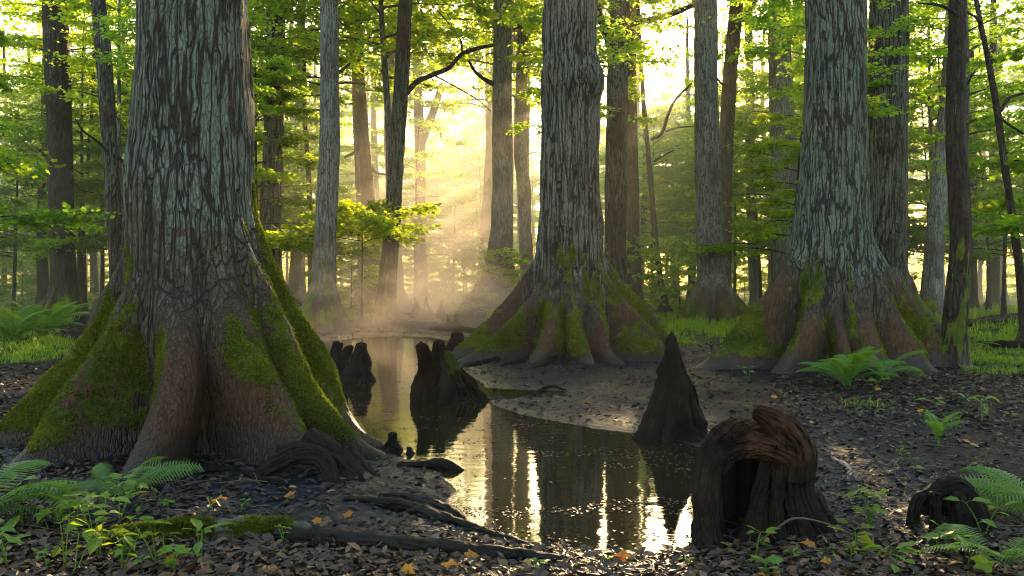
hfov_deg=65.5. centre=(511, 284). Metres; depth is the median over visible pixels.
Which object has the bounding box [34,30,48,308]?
slim tree
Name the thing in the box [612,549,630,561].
fallen leaf
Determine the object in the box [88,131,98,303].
distant tree
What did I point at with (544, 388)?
stick
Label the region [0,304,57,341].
fern
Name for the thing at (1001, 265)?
distant tree
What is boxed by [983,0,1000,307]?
slim tree
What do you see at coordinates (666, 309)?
slim tree
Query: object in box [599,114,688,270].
understorey tree
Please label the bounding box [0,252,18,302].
bush
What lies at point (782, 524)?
twig
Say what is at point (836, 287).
buttressed tree
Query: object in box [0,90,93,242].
understorey tree
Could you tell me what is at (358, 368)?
cypress knee
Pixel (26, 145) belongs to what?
maple tree
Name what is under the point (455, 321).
cypress knee
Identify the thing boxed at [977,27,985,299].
distant tree
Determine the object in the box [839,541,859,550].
seedling
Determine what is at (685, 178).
understorey tree
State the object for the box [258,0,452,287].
forest tree
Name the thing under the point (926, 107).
forest tree
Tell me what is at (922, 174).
forest tree
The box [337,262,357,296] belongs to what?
bush
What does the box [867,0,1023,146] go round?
forest tree
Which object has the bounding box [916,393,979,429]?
leafy plant
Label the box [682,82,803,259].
maple tree
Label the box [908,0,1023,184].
forest tree
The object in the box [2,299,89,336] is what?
fern
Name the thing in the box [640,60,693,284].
forest tree
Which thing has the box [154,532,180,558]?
leafy plant
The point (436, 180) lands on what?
understorey tree
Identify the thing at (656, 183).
forest tree
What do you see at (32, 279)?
woods
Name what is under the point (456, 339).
cypress knee
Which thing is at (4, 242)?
understorey tree
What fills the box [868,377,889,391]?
leafy plant
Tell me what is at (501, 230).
swamp tree
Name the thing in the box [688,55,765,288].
understorey tree
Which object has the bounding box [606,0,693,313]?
swamp tree
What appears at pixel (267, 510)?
twigs
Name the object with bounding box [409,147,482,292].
understorey tree
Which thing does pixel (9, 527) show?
leafy plant
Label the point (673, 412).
cypress knee
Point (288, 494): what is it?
fallen leaf
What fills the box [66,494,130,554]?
leafy plant
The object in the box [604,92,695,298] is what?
understorey tree
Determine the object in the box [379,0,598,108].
forest tree
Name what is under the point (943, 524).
leafy plant
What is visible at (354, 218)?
sapling
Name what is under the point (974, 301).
slim tree
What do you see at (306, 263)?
understorey tree
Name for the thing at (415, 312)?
cypress knee
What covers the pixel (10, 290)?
bush
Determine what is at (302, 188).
understorey tree
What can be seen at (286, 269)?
distant tree
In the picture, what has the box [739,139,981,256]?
understorey tree
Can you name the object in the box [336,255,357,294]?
bush
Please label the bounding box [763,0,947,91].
forest tree
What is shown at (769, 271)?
distant tree
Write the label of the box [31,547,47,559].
seedling
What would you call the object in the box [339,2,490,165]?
forest tree
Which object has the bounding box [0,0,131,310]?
understorey tree
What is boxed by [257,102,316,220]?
forest tree
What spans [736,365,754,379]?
leafy plant
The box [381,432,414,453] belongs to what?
cypress knees
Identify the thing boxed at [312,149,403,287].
understorey tree
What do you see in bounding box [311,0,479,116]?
forest tree
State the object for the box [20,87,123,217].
forest tree
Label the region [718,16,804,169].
forest tree
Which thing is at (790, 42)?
forest tree
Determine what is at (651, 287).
bush
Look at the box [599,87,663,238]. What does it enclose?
understorey tree
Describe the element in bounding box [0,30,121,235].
maple tree
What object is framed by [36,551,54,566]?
seedling
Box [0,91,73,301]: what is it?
forest tree
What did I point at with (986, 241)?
understorey tree
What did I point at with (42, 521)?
seedling
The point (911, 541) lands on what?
seedling
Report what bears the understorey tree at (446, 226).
on the ground at (598, 390)
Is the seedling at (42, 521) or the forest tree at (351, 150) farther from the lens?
the forest tree at (351, 150)
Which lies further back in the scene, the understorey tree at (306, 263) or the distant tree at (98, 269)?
the distant tree at (98, 269)
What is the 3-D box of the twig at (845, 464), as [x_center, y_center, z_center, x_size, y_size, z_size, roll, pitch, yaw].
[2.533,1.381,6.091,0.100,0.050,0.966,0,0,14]
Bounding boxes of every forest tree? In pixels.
[0,0,135,120]
[0,8,125,173]
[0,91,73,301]
[16,0,135,191]
[20,77,123,264]
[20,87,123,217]
[52,0,295,60]
[74,89,122,295]
[77,0,301,115]
[248,0,378,254]
[249,0,363,153]
[249,12,319,90]
[251,0,452,117]
[251,0,498,186]
[257,64,352,255]
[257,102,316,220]
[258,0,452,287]
[284,74,383,210]
[286,0,457,274]
[305,107,353,194]
[308,90,379,200]
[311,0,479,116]
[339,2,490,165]
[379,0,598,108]
[411,0,541,128]
[426,65,515,292]
[434,0,606,169]
[440,103,534,241]
[472,0,677,69]
[497,0,664,157]
[520,0,694,128]
[525,0,668,38]
[600,108,669,196]
[638,110,694,299]
[639,96,693,287]
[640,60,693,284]
[660,28,793,178]
[702,0,931,134]
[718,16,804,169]
[762,12,922,127]
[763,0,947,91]
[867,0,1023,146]
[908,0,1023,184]
[908,26,941,169]
[908,138,925,225]
[915,151,988,222]
[974,41,1023,187]
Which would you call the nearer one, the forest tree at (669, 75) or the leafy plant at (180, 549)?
the leafy plant at (180, 549)
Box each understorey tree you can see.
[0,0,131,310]
[0,62,104,254]
[0,73,127,294]
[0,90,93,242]
[0,148,47,263]
[0,179,32,248]
[10,187,100,263]
[22,98,129,261]
[33,81,129,243]
[86,54,292,242]
[86,215,107,266]
[249,7,360,241]
[252,59,357,260]
[254,74,316,253]
[257,111,297,237]
[282,118,347,254]
[282,177,348,268]
[287,150,355,261]
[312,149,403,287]
[316,143,414,244]
[337,193,356,272]
[343,49,487,302]
[378,142,457,246]
[380,147,472,291]
[401,190,450,276]
[402,186,485,303]
[402,216,449,275]
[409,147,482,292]
[427,143,515,290]
[427,183,519,269]
[435,131,518,261]
[453,155,539,246]
[513,99,658,252]
[513,142,540,258]
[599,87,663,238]
[599,105,695,300]
[599,111,695,304]
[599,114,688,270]
[599,136,663,263]
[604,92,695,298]
[638,97,757,288]
[642,88,760,254]
[653,97,799,293]
[657,104,798,298]
[657,118,743,266]
[663,51,771,268]
[685,9,804,280]
[685,109,770,242]
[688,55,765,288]
[731,151,797,262]
[733,52,791,216]
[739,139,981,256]
[906,36,1023,256]
[908,72,1023,250]
[908,76,1023,310]
[908,216,945,276]
[926,65,1023,250]
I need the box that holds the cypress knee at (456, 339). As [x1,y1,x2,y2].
[446,331,463,351]
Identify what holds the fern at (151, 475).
on the ground at (598, 390)
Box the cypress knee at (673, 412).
[632,331,707,443]
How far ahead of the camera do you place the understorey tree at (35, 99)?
39.81 m
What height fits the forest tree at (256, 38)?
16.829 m
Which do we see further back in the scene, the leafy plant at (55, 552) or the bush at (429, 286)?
the bush at (429, 286)
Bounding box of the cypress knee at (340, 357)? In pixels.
[329,340,353,372]
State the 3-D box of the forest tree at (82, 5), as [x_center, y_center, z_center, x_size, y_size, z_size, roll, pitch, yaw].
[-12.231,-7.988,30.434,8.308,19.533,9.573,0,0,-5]
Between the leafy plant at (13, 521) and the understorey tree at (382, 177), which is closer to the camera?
the leafy plant at (13, 521)
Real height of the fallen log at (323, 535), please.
0.146 m
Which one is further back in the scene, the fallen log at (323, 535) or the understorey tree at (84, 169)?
the understorey tree at (84, 169)
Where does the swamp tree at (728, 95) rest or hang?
on the ground at (598, 390)
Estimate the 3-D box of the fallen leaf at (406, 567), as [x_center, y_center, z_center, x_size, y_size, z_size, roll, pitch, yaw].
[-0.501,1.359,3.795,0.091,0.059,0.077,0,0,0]
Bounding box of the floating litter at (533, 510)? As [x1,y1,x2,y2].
[345,337,695,549]
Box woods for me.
[0,0,1023,294]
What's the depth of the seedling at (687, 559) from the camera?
3.96 m
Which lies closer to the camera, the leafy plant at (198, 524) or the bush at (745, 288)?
the leafy plant at (198, 524)
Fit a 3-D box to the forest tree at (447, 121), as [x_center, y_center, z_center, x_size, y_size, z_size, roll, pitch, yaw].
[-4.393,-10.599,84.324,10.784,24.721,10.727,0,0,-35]
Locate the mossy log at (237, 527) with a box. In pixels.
[108,514,311,544]
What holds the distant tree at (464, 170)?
on the ground at (598, 390)
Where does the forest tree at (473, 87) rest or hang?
on the ground at (598, 390)
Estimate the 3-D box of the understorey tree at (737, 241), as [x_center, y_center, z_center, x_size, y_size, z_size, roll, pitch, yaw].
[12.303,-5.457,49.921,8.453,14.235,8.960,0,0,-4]
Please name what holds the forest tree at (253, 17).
on the ground at (598, 390)
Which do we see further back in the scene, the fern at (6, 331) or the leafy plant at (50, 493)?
the fern at (6, 331)
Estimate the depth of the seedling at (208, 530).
4.15 m
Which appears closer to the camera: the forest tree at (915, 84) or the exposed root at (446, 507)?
the exposed root at (446, 507)
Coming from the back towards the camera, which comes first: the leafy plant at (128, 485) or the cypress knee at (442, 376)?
the cypress knee at (442, 376)
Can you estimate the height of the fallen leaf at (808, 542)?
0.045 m
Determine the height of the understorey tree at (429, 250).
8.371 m
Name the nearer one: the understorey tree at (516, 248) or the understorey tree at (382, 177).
the understorey tree at (516, 248)
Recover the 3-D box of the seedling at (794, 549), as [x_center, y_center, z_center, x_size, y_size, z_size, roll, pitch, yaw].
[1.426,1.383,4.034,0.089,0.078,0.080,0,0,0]
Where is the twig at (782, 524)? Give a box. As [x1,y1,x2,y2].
[748,517,854,548]
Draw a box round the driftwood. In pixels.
[397,458,463,471]
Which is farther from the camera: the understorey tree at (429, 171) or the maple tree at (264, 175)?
the understorey tree at (429, 171)
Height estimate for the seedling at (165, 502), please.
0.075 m
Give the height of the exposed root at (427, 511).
0.112 m
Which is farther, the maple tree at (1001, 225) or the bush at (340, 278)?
the bush at (340, 278)
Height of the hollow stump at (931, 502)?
0.481 m
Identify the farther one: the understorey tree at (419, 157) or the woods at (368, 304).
the understorey tree at (419, 157)
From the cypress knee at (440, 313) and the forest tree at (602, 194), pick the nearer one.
the cypress knee at (440, 313)
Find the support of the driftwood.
on the ground at (598, 390)
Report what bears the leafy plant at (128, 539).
on the ground at (598, 390)
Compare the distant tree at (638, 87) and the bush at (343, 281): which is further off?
the bush at (343, 281)
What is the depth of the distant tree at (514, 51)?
48.93 m
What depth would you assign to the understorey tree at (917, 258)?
67.20 m
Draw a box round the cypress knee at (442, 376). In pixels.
[410,339,490,404]
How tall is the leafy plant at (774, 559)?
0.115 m
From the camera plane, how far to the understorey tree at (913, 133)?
32.64 m
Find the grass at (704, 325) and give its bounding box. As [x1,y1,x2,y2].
[0,297,1023,407]
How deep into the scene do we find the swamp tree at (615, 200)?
26.65 m
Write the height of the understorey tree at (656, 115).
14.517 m
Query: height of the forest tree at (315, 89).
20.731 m
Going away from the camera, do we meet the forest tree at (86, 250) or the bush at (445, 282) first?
the bush at (445, 282)
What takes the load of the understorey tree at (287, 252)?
on the ground at (598, 390)
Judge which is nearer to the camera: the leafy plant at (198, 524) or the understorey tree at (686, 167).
the leafy plant at (198, 524)
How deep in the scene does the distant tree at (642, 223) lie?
48.93 m
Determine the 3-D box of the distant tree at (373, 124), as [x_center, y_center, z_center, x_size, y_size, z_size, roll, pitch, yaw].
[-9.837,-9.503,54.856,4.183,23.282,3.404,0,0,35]
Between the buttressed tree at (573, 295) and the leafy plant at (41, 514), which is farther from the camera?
the buttressed tree at (573, 295)
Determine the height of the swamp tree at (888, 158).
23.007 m
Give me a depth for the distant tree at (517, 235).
78.87 m
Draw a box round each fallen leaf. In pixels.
[164,554,177,565]
[212,495,226,505]
[267,565,277,572]
[283,491,295,498]
[312,517,321,523]
[343,509,352,518]
[399,562,414,573]
[441,559,457,567]
[464,549,479,558]
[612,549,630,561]
[802,538,815,548]
[821,556,831,564]
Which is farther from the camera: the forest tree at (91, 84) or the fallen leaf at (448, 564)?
the forest tree at (91, 84)
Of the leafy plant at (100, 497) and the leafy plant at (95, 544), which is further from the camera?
the leafy plant at (100, 497)
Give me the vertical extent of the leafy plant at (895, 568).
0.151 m
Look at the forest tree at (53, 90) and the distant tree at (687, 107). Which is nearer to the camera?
the forest tree at (53, 90)
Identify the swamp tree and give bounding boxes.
[37,0,90,318]
[254,0,314,306]
[300,0,356,332]
[317,0,463,308]
[339,0,457,313]
[441,0,540,317]
[471,1,604,277]
[597,0,629,283]
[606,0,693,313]
[660,0,767,286]
[676,0,747,321]
[717,0,804,277]
[721,2,804,135]
[867,0,941,330]
[906,0,945,264]
[913,0,948,315]
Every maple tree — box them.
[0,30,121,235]
[0,102,106,312]
[16,71,132,254]
[251,48,381,260]
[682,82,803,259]
[908,85,1023,313]
[908,93,1023,258]
[927,0,1023,238]
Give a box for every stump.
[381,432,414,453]
[690,405,837,550]
[905,475,996,531]
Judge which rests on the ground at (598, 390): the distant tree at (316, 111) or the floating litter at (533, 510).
the distant tree at (316, 111)
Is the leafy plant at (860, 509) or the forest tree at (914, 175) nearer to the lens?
the leafy plant at (860, 509)
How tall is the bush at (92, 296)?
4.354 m
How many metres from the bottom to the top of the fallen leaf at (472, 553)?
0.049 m
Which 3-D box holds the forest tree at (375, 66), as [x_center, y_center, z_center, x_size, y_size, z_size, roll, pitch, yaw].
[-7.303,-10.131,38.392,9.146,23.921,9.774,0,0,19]
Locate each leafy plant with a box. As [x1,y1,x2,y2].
[0,471,44,526]
[0,518,15,535]
[0,530,28,566]
[33,490,89,524]
[40,482,76,521]
[51,516,86,565]
[52,486,88,522]
[55,492,97,540]
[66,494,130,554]
[66,529,109,567]
[80,491,114,528]
[93,523,129,550]
[98,481,112,508]
[100,529,138,550]
[107,473,148,520]
[114,528,153,567]
[125,515,171,561]
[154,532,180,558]
[156,544,193,571]
[181,518,230,557]
[274,524,291,543]
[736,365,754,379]
[746,525,780,554]
[748,554,783,572]
[828,518,874,546]
[842,487,888,528]
[853,506,887,528]
[861,542,921,572]
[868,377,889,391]
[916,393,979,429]
[920,531,975,556]
[924,520,947,544]
[941,545,1008,574]
[943,496,1019,533]
[965,395,999,420]
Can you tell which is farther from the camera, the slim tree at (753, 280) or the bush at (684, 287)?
the slim tree at (753, 280)
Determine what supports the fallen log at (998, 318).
on the ground at (598, 390)
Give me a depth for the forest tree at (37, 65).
33.16 m
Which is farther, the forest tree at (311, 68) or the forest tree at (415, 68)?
the forest tree at (311, 68)
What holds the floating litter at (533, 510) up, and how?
on the water
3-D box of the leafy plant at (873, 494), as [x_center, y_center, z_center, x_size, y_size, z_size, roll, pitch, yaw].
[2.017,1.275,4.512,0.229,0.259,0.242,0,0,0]
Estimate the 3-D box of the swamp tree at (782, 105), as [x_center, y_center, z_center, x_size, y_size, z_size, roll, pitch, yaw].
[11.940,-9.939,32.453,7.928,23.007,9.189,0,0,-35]
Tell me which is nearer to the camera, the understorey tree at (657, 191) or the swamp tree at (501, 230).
the swamp tree at (501, 230)
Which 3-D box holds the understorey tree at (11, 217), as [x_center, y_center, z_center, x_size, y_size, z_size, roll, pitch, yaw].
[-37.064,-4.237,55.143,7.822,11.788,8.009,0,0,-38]
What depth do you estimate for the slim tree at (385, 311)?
26.73 m
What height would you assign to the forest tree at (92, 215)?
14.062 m
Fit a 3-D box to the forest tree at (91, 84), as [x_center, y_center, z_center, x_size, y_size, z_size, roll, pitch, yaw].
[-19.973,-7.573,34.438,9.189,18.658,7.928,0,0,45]
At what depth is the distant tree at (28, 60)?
60.13 m
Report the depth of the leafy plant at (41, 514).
4.42 m
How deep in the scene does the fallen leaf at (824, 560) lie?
3.92 m
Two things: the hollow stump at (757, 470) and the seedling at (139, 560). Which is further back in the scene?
the hollow stump at (757, 470)
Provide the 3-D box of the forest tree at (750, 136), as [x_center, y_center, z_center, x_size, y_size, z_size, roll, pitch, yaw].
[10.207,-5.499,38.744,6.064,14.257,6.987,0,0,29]
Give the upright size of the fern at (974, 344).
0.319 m
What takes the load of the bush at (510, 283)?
on the ground at (598, 390)
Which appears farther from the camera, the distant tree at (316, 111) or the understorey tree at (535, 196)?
the understorey tree at (535, 196)
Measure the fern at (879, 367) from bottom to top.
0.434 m
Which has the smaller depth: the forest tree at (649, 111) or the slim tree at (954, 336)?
the slim tree at (954, 336)
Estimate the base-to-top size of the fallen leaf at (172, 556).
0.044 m
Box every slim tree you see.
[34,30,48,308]
[75,0,122,279]
[77,40,95,297]
[288,19,303,303]
[296,2,312,288]
[369,0,493,325]
[477,37,492,273]
[636,0,693,314]
[735,3,766,306]
[917,0,972,367]
[967,0,1023,340]
[968,9,982,311]
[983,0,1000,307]
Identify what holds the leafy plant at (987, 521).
on the ground at (598, 390)
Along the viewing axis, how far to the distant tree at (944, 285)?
58.72 m
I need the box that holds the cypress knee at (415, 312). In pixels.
[409,297,420,317]
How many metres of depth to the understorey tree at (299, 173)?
40.79 m
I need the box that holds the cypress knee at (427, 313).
[419,296,436,319]
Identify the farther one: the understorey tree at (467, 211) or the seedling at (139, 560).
the understorey tree at (467, 211)
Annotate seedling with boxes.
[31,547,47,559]
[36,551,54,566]
[40,513,50,526]
[114,545,129,566]
[134,555,151,565]
[136,499,152,514]
[159,499,174,508]
[195,528,211,541]
[530,557,546,568]
[677,557,694,566]
[783,548,800,555]
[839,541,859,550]
[845,548,859,561]
[900,528,914,542]
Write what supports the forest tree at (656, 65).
on the ground at (598, 390)
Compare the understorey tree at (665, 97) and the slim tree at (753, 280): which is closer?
the slim tree at (753, 280)
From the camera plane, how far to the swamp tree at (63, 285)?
30.65 m
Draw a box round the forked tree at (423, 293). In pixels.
[411,5,444,304]
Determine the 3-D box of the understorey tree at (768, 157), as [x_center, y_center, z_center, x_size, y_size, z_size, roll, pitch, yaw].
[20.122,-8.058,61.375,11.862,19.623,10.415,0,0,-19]
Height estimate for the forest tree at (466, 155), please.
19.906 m
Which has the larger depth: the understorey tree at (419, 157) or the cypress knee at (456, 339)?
the understorey tree at (419, 157)
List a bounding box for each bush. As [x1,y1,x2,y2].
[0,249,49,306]
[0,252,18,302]
[1,257,99,304]
[4,254,49,297]
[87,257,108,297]
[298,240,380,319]
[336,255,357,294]
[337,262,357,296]
[404,261,447,299]
[423,245,482,305]
[427,265,466,298]
[443,247,531,317]
[626,232,685,307]
[642,235,696,312]
[731,251,766,302]
[746,253,767,296]
[911,273,920,292]
[1006,260,1023,299]
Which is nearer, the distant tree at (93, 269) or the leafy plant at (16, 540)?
the leafy plant at (16, 540)
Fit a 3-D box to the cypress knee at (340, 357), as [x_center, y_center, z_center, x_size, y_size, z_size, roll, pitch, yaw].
[-2.823,1.226,13.211,0.613,0.608,0.554,0,0,0]
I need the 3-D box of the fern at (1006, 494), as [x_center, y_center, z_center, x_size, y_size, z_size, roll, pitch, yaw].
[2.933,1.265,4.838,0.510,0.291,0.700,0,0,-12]
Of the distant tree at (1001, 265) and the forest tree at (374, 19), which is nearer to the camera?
the forest tree at (374, 19)
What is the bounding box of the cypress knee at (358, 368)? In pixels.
[340,342,376,381]
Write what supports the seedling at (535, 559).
on the ground at (598, 390)
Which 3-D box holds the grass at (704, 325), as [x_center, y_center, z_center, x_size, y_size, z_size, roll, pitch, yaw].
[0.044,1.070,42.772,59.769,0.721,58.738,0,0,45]
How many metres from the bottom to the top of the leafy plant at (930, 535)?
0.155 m
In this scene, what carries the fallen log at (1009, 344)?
on the ground at (598, 390)
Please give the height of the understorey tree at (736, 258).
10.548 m
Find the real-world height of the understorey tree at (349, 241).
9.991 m
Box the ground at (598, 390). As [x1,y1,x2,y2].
[0,290,1023,575]
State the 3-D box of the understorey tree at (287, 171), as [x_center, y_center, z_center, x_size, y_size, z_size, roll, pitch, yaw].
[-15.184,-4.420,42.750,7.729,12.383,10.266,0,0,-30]
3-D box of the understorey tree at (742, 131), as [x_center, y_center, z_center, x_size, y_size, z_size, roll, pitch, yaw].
[9.851,-4.573,37.566,5.901,12.444,6.721,0,0,-34]
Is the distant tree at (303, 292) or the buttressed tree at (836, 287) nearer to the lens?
the buttressed tree at (836, 287)
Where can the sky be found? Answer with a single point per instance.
(674, 38)
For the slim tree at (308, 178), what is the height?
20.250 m
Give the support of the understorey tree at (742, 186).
on the ground at (598, 390)
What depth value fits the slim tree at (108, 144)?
23.86 m
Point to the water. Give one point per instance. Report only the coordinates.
(582, 481)
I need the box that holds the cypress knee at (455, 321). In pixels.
[449,313,462,325]
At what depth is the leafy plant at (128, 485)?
4.58 m
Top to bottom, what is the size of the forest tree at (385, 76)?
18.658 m
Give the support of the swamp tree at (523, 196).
on the ground at (598, 390)
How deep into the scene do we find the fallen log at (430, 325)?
23.94 m
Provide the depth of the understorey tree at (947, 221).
39.76 m
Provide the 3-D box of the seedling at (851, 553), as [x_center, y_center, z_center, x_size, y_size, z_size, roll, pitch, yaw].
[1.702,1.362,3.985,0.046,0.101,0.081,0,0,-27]
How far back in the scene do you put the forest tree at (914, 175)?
85.13 m
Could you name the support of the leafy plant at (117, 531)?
on the ground at (598, 390)
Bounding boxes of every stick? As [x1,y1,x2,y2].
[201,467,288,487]
[480,383,566,396]
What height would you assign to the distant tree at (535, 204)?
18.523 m
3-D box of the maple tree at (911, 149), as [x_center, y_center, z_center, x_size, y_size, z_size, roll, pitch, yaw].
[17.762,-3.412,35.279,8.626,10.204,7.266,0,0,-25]
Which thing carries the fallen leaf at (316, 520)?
on the ground at (598, 390)
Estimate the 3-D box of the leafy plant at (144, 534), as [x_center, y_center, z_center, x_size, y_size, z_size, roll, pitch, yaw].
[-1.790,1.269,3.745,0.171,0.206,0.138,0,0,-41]
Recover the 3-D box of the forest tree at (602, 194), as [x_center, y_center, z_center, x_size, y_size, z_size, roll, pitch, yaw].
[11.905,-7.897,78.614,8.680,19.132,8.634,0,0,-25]
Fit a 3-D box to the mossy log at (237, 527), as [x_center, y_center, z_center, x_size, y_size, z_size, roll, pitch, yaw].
[-1.602,1.321,4.281,1.037,0.179,0.190,0,0,-10]
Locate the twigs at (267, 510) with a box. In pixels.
[0,364,1023,564]
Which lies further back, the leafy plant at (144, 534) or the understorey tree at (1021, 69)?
the understorey tree at (1021, 69)
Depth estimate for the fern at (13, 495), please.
4.46 m
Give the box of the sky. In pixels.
[0,0,1023,290]
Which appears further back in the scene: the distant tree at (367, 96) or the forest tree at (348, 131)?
the forest tree at (348, 131)
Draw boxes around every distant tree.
[0,26,10,302]
[27,55,34,272]
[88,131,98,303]
[95,223,99,291]
[286,231,287,283]
[288,7,306,300]
[314,26,318,193]
[350,1,381,252]
[350,45,368,186]
[462,93,465,295]
[512,105,518,259]
[513,26,537,230]
[513,183,519,275]
[534,150,535,255]
[635,11,667,165]
[638,124,647,292]
[684,18,695,300]
[745,30,770,288]
[943,220,945,298]
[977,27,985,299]
[985,37,1009,302]
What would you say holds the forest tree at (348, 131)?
on the ground at (598, 390)
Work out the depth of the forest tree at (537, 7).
30.60 m
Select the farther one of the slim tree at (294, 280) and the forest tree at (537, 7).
the slim tree at (294, 280)
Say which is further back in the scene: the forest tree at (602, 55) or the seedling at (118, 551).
the forest tree at (602, 55)
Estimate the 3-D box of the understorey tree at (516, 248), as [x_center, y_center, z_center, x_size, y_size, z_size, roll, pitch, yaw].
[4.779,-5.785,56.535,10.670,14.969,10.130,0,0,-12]
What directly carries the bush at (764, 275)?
on the ground at (598, 390)
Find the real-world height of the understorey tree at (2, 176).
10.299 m
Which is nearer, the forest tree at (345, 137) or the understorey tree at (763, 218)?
the understorey tree at (763, 218)
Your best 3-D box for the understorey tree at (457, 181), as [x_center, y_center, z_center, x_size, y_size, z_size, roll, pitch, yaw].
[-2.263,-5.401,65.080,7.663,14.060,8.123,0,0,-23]
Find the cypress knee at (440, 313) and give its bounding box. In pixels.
[435,300,446,317]
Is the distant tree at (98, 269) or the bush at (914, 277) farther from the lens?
the distant tree at (98, 269)
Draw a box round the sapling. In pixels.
[265,198,443,322]
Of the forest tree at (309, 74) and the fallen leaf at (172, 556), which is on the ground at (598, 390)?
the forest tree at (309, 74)
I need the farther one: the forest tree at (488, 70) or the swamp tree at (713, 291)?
the forest tree at (488, 70)
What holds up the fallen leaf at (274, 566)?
on the ground at (598, 390)
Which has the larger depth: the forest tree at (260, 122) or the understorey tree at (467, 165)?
the understorey tree at (467, 165)
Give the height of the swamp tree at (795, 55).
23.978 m
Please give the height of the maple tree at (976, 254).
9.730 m
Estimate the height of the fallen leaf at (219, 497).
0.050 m
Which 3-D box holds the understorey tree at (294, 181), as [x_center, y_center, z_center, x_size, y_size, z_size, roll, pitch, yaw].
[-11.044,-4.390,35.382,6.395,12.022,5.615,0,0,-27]
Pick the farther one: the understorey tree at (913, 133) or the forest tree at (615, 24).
the understorey tree at (913, 133)
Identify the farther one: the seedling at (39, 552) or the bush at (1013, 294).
the bush at (1013, 294)
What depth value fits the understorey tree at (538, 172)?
89.55 m
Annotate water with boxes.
[322,336,699,552]
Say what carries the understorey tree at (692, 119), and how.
on the ground at (598, 390)
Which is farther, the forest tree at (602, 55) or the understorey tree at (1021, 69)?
the understorey tree at (1021, 69)
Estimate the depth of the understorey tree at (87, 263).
64.50 m
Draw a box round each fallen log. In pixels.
[272,526,572,562]
[391,320,476,332]
[400,312,477,317]
[968,313,1017,325]
[971,340,1023,347]
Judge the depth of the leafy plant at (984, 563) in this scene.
3.80 m
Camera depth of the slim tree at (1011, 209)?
17.01 m
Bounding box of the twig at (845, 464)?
[831,451,851,478]
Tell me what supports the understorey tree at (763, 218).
on the ground at (598, 390)
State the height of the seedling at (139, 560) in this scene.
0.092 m
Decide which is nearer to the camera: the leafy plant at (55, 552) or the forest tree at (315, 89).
the leafy plant at (55, 552)
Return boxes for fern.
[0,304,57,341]
[0,459,83,514]
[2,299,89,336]
[24,301,90,322]
[72,456,203,496]
[796,346,905,386]
[857,350,926,377]
[919,524,1023,565]
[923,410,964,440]
[960,466,1023,515]
[968,336,1007,348]
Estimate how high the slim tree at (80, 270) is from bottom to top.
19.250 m
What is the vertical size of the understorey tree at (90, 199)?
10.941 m
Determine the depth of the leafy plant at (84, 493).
4.42 m
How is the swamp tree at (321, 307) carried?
on the ground at (598, 390)
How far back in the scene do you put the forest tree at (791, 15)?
20.68 m
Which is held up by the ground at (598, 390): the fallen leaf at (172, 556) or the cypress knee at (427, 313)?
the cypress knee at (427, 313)
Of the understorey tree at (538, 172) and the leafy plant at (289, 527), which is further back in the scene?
the understorey tree at (538, 172)
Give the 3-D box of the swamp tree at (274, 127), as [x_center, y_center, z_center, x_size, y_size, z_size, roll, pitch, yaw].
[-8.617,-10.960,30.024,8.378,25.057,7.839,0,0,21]
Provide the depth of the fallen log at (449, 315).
31.53 m
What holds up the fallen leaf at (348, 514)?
on the ground at (598, 390)
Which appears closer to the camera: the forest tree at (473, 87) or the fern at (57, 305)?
the fern at (57, 305)
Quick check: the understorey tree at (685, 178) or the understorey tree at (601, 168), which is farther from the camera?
the understorey tree at (601, 168)
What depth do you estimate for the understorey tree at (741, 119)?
34.91 m
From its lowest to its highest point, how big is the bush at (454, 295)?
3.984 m
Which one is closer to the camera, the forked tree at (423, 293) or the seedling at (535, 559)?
the seedling at (535, 559)
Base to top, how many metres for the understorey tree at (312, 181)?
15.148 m
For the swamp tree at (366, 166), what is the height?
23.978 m
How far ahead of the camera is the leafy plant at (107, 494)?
4.33 m
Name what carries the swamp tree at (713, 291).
on the ground at (598, 390)
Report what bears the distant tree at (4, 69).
on the ground at (598, 390)
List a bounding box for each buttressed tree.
[0,0,389,483]
[452,0,690,367]
[691,0,978,375]
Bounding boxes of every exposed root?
[343,496,554,551]
[379,492,469,520]
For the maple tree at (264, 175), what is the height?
10.172 m
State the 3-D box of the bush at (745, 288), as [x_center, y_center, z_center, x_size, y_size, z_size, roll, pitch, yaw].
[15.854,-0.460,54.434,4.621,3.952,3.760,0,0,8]
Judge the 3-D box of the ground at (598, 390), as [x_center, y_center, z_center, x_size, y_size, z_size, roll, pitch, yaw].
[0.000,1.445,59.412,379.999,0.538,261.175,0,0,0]
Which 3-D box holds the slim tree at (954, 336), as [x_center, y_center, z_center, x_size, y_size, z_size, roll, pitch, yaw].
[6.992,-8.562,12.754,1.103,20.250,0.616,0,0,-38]
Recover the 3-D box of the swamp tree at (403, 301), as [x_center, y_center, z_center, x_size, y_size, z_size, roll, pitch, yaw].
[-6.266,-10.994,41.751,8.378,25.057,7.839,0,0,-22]
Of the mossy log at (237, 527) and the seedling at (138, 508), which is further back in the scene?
the seedling at (138, 508)
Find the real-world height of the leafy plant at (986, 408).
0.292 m
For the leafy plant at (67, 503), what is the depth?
4.16 m
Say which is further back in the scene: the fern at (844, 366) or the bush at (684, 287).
the bush at (684, 287)
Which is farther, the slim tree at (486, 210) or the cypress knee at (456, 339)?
the slim tree at (486, 210)
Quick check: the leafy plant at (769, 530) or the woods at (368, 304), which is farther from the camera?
the woods at (368, 304)

